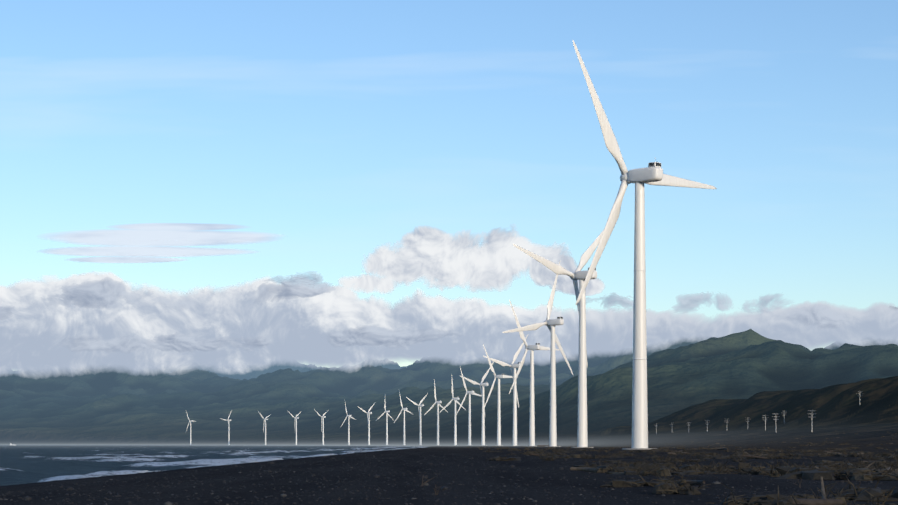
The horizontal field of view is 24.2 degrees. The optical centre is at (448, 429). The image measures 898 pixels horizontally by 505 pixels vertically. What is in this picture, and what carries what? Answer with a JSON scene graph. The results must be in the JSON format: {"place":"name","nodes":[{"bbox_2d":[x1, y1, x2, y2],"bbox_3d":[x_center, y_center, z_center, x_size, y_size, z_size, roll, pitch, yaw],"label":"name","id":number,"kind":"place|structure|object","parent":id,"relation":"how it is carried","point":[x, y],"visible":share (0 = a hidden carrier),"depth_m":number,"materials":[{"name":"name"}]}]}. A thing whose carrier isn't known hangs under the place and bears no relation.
{"place":"outdoors","nodes":[
{"label":"outdoors","id":0,"kind":"place"},
{"bbox_2d":[39,223,319,274],"bbox_3d":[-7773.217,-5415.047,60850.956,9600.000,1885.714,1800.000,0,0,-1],"label":"cloud","id":1,"kind":"structure","parent":0,"point":[136,243],"depth_m":61573.95,"materials":[{"name":"white"}]},
{"bbox_2d":[0,445,423,485],"bbox_3d":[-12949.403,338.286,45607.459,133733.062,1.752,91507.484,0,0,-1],"label":"sea water","id":2,"kind":"structure","parent":0,"point":[22,464],"depth_m":364.71,"materials":[{"name":"blue liquid"}]},
{"bbox_2d":[278,226,604,298],"bbox_3d":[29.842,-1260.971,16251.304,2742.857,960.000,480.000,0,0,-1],"label":"cloud","id":3,"kind":"structure","parent":0,"point":[441,260],"depth_m":16447.49,"materials":[{"name":"white"}]},
{"bbox_2d":[0,329,897,504],"bbox_3d":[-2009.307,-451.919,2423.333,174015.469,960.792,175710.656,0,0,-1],"label":"terrain","id":4,"kind":"structure","parent":0,"point":[735,380],"depth_m":5333.14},
{"bbox_2d":[186,412,195,444],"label":"wind turbine","id":5,"kind":"object","parent":4,"relation":"on","point":[190,427],"visible":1,"depth_m":6195.16,"materials":[{"name":"paint"}]},
{"bbox_2d":[220,410,231,444],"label":"wind turbine","id":6,"kind":"object","parent":4,"relation":"on","point":[228,429],"visible":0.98,"depth_m":5967.70,"materials":[{"name":"paint"}]},
{"bbox_2d":[258,411,269,444],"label":"wind turbine","id":7,"kind":"object","parent":4,"relation":"on","point":[265,419],"visible":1,"depth_m":5755.27,"materials":[{"name":"paint"}]},
{"bbox_2d":[288,411,300,444],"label":"wind turbine","id":8,"kind":"object","parent":4,"relation":"on","point":[296,417],"visible":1,"depth_m":5482.06,"materials":[{"name":"paint"}]},
{"bbox_2d":[317,411,327,444],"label":"wind turbine","id":9,"kind":"object","parent":4,"relation":"on","point":[323,416],"visible":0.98,"depth_m":5279.75,"materials":[{"name":"paint"}]},
{"bbox_2d":[341,404,355,444],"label":"wind turbine","id":10,"kind":"object","parent":4,"relation":"on","point":[348,426],"visible":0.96,"depth_m":5017.56,"materials":[{"name":"paint"}]},
{"bbox_2d":[359,403,374,444],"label":"wind turbine","id":11,"kind":"object","parent":4,"relation":"on","point":[368,414],"visible":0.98,"depth_m":4607.09,"materials":[{"name":"paint"}]},
{"bbox_2d":[378,403,392,444],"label":"wind turbine","id":12,"kind":"object","parent":4,"relation":"on","point":[387,414],"visible":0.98,"depth_m":4398.15,"materials":[{"name":"paint"}]},
{"bbox_2d":[394,391,412,444],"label":"wind turbine","id":13,"kind":"object","parent":4,"relation":"on","point":[405,409],"visible":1,"depth_m":4079.25,"materials":[{"name":"paint"}]},
{"bbox_2d":[406,393,427,444],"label":"wind turbine","id":14,"kind":"object","parent":4,"relation":"on","point":[420,434],"visible":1,"depth_m":3722.06,"materials":[{"name":"paint"}]},
{"bbox_2d":[424,380,445,444],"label":"wind turbine","id":15,"kind":"object","parent":4,"relation":"on","point":[438,402],"visible":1,"depth_m":3427.02,"materials":[{"name":"paint"}]},
{"bbox_2d":[0,453,881,504],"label":"beach pebbles","id":16,"kind":"object","parent":4,"relation":"on","point":[29,498],"visible":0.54,"depth_m":67.52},
{"bbox_2d":[440,380,465,444],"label":"wind turbine","id":17,"kind":"object","parent":4,"relation":"on","point":[455,425],"visible":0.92,"depth_m":3167.16,"materials":[{"name":"paint"}]},
{"bbox_2d":[456,367,480,445],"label":"wind turbine","id":18,"kind":"object","parent":4,"relation":"on","point":[469,419],"visible":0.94,"depth_m":2781.11,"materials":[{"name":"paint"}]},
{"bbox_2d":[459,362,493,445],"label":"wind turbine","id":19,"kind":"object","parent":4,"relation":"on","point":[483,405],"visible":0.98,"depth_m":2419.70,"materials":[{"name":"paint"}]},
{"bbox_2d":[483,345,517,445],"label":"wind turbine","id":20,"kind":"object","parent":4,"relation":"on","point":[498,410],"visible":0.96,"depth_m":2137.51,"materials":[{"name":"paint"}]},
{"bbox_2d":[483,335,527,445],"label":"wind turbine","id":21,"kind":"object","parent":4,"relation":"on","point":[512,365],"visible":0.9,"depth_m":1841.56,"materials":[{"name":"paint"}]},
{"bbox_2d":[509,300,558,445],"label":"wind turbine","id":22,"kind":"object","parent":4,"relation":"on","point":[536,346],"visible":0.98,"depth_m":1493.56,"materials":[{"name":"paint"}]},
{"bbox_2d":[502,262,573,446],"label":"wind turbine","id":23,"kind":"object","parent":4,"relation":"on","point":[549,323],"visible":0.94,"depth_m":1186.15,"materials":[{"name":"paint"}]},
{"bbox_2d":[513,230,603,447],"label":"wind turbine","id":24,"kind":"object","parent":4,"relation":"on","point":[582,432],"visible":0.94,"depth_m":856.30,"materials":[{"name":"paint"}]},
{"bbox_2d":[339,444,861,500],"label":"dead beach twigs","id":25,"kind":"object","parent":4,"relation":"on","point":[422,484],"visible":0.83,"depth_m":69.72,"materials":[{"name":"brown wood"}]},
{"bbox_2d":[573,40,716,449],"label":"wind turbine","id":26,"kind":"object","parent":4,"relation":"on","point":[652,173],"visible":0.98,"depth_m":538.47,"materials":[{"name":"paint"}]},
{"bbox_2d":[467,430,897,504],"bbox_3d":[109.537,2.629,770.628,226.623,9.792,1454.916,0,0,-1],"label":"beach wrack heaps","id":27,"kind":"object","parent":4,"relation":"on","point":[665,467],"visible":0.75,"depth_m":99.74,"materials":[{"name":"brown plant"}]},
{"bbox_2d":[481,437,897,504],"bbox_3d":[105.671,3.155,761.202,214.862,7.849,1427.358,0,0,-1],"label":"grass","id":28,"kind":"structure","parent":4,"relation":"on","point":[823,501],"depth_m":88.86,"materials":[{"name":"green plant"}]},
{"bbox_2d":[0,271,897,375],"bbox_3d":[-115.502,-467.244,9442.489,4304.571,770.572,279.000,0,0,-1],"label":"cloud","id":29,"kind":"structure","parent":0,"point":[36,334],"depth_m":9512.37,"materials":[{"name":"white"}]},
{"bbox_2d":[0,0,897,367],"label":"sky","id":30,"kind":"structure","parent":0,"point":[339,130],"materials":[{"name":"blue"}]}
]}

